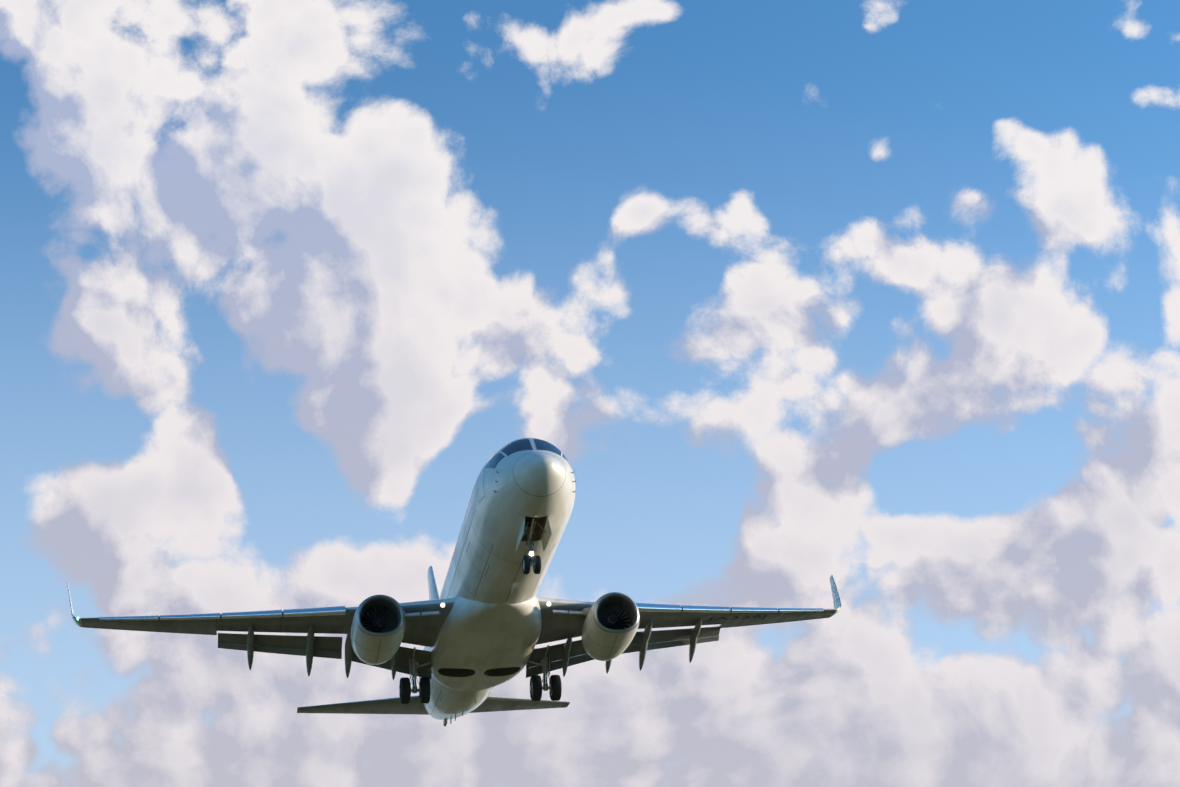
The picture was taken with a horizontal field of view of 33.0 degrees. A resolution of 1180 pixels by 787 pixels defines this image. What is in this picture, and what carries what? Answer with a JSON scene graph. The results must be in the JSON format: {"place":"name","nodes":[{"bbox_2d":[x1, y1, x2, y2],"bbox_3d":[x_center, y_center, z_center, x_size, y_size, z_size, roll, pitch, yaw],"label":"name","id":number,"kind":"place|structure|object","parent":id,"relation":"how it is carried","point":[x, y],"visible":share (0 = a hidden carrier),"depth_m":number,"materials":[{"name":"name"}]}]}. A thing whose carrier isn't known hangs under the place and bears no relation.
{"place":"outdoors","nodes":[
{"label":"outdoors","id":0,"kind":"place"},
{"bbox_2d":[419,438,574,719],"bbox_3d":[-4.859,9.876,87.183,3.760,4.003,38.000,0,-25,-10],"label":"fuselage","id":1,"kind":"object","parent":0,"point":[506,508],"visible":0.6,"depth_m":73.90,"materials":[{"name":"white paint"}]},
{"bbox_2d":[67,582,455,646],"bbox_3d":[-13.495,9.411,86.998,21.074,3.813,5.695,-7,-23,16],"label":"wing","id":2,"kind":"structure","parent":1,"relation":"attached to","point":[421,628],"depth_m":84.77,"materials":[{"name":"grey metal"}]},
{"bbox_2d":[99,605,440,619],"bbox_3d":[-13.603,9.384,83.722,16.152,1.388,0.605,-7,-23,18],"label":"slats","id":3,"kind":"object","parent":2,"relation":"attached to","point":[323,611],"visible":1,"depth_m":83.72,"materials":[{"name":"silver metal"}]},
{"bbox_2d":[247,624,398,679],"bbox_3d":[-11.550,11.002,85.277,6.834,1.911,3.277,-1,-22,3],"label":"flap track fairings","id":4,"kind":"object","parent":2,"relation":"attached to","point":[310,649],"visible":0.85,"depth_m":85.53,"materials":[{"name":"grey paint"}]},
{"bbox_2d":[218,633,431,678],"bbox_3d":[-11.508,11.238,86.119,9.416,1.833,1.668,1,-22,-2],"label":"wing flaps","id":5,"kind":"object","parent":2,"relation":"attached to","point":[327,647],"visible":0.62,"depth_m":86.27,"materials":[{"name":"grey paint"}]},
{"bbox_2d":[351,595,404,664],"bbox_3d":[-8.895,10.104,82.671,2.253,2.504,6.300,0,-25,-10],"label":"engine","id":6,"kind":"object","parent":2,"relation":"attached to","point":[377,628],"visible":1,"depth_m":80.52,"materials":[{"name":"white paint"}]},
{"bbox_2d":[399,647,430,703],"bbox_3d":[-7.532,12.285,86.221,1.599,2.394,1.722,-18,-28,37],"label":"gear","id":7,"kind":"object","parent":2,"relation":"attached to","point":[406,690],"visible":0.98,"depth_m":85.70,"materials":[{"name":"grey rubber"}]},
{"bbox_2d":[105,613,803,640],"bbox_3d":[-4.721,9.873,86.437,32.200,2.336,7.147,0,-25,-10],"label":"wing access panels","id":8,"kind":"object","parent":2,"relation":"on","point":[415,620],"visible":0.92,"depth_m":85.85,"materials":[{"name":"grey metal"}]},
{"bbox_2d":[297,695,429,714],"bbox_3d":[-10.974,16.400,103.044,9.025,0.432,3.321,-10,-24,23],"label":"horizontal stabilizer","id":9,"kind":"object","parent":1,"relation":"attached to","point":[414,705],"visible":0.85,"depth_m":102.43,"materials":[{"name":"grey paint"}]},
{"bbox_2d":[427,566,439,599],"bbox_3d":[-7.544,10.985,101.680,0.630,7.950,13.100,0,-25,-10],"label":"fin","id":10,"kind":"object","parent":1,"relation":"attached to","point":[434,594],"visible":0.25,"depth_m":105.62,"materials":[{"name":"metal"}]},
{"bbox_2d":[430,596,541,690],"bbox_3d":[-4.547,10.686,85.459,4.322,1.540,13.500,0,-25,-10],"label":"belly fairing","id":11,"kind":"object","parent":1,"relation":"attached to","point":[490,645],"visible":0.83,"depth_m":83.36,"materials":[{"name":"white paint"}]},
{"bbox_2d":[431,452,565,713],"bbox_3d":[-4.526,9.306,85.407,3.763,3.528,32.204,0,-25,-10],"label":"panel seams","id":12,"kind":"object","parent":1,"relation":"attached to","point":[488,557],"visible":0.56,"depth_m":76.38,"materials":[{"name":"grey metal"}]},
{"bbox_2d":[439,439,571,598],"bbox_3d":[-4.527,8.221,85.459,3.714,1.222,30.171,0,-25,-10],"label":"windows","id":13,"kind":"structure","parent":1,"relation":"attached to","point":[517,446],"depth_m":72.51,"materials":[{"name":"black glass"}]},
{"bbox_2d":[443,470,575,725],"bbox_3d":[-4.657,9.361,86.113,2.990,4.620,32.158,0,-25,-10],"label":"antennas","id":14,"kind":"object","parent":1,"relation":"attached to","point":[445,721],"visible":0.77,"depth_m":79.24,"materials":[{"name":"white paint"}]},
{"bbox_2d":[469,696,569,712],"bbox_3d":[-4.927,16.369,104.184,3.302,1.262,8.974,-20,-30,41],"label":"horizontal stabilizer","id":15,"kind":"object","parent":1,"relation":"attached to","point":[492,703],"visible":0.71,"depth_m":104.08,"materials":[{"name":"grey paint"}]},
{"bbox_2d":[516,518,551,573],"bbox_3d":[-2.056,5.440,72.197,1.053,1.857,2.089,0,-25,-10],"label":"nose landing gear","id":16,"kind":"object","parent":1,"relation":"attached to","point":[529,561],"visible":1,"depth_m":72.36,"materials":[{"name":"grey"}]},
{"bbox_2d":[536,575,841,644],"bbox_3d":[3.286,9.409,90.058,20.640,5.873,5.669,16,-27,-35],"label":"wing","id":17,"kind":"structure","parent":1,"relation":"attached to","point":[559,626],"depth_m":87.34,"materials":[{"name":"grey metal"}]},
{"bbox_2d":[77,601,839,619],"bbox_3d":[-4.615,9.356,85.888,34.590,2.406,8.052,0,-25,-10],"label":"lights","id":18,"kind":"object","parent":17,"relation":"attached to","point":[548,603],"visible":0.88,"depth_m":82.22,"materials":[{"name":"silver metal"}]},
{"bbox_2d":[528,645,561,700],"bbox_3d":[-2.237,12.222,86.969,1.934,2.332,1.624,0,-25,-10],"label":"gear","id":19,"kind":"object","parent":17,"relation":"attached to","point":[554,687],"visible":0.96,"depth_m":86.78,"materials":[{"name":"grey rubber"}]},
{"bbox_2d":[581,592,639,660],"bbox_3d":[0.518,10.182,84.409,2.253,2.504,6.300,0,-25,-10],"label":"engine","id":20,"kind":"object","parent":17,"relation":"attached to","point":[610,625],"visible":1,"depth_m":82.28,"materials":[{"name":"white paint"}]},
{"bbox_2d":[526,626,720,677],"bbox_3d":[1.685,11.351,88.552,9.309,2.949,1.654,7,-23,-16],"label":"wing flaps","id":21,"kind":"object","parent":17,"relation":"attached to","point":[661,637],"visible":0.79,"depth_m":88.52,"materials":[{"name":"grey paint"}]},
{"bbox_2d":[562,618,701,676],"bbox_3d":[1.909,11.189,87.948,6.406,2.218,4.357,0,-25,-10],"label":"flap track fairings","id":22,"kind":"object","parent":17,"relation":"on","point":[646,634],"visible":0.81,"depth_m":88.10,"materials":[{"name":"grey paint"}]},
{"bbox_2d":[553,603,823,614],"bbox_3d":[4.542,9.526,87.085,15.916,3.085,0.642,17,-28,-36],"label":"slats","id":23,"kind":"object","parent":17,"relation":"attached to","point":[646,607],"visible":1,"depth_m":87.28,"materials":[{"name":"silver metal"}]},
{"bbox_2d":[709,615,766,620],"bbox_3d":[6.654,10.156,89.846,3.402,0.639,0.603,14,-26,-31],"label":"registration","id":24,"kind":"object","parent":17,"relation":"on","point":[711,618],"visible":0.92,"depth_m":89.77,"materials":[{"name":"grey paint"}]},
{"bbox_2d":[0,0,1179,786],"label":"sky","id":25,"kind":"structure","parent":0,"point":[881,298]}
]}

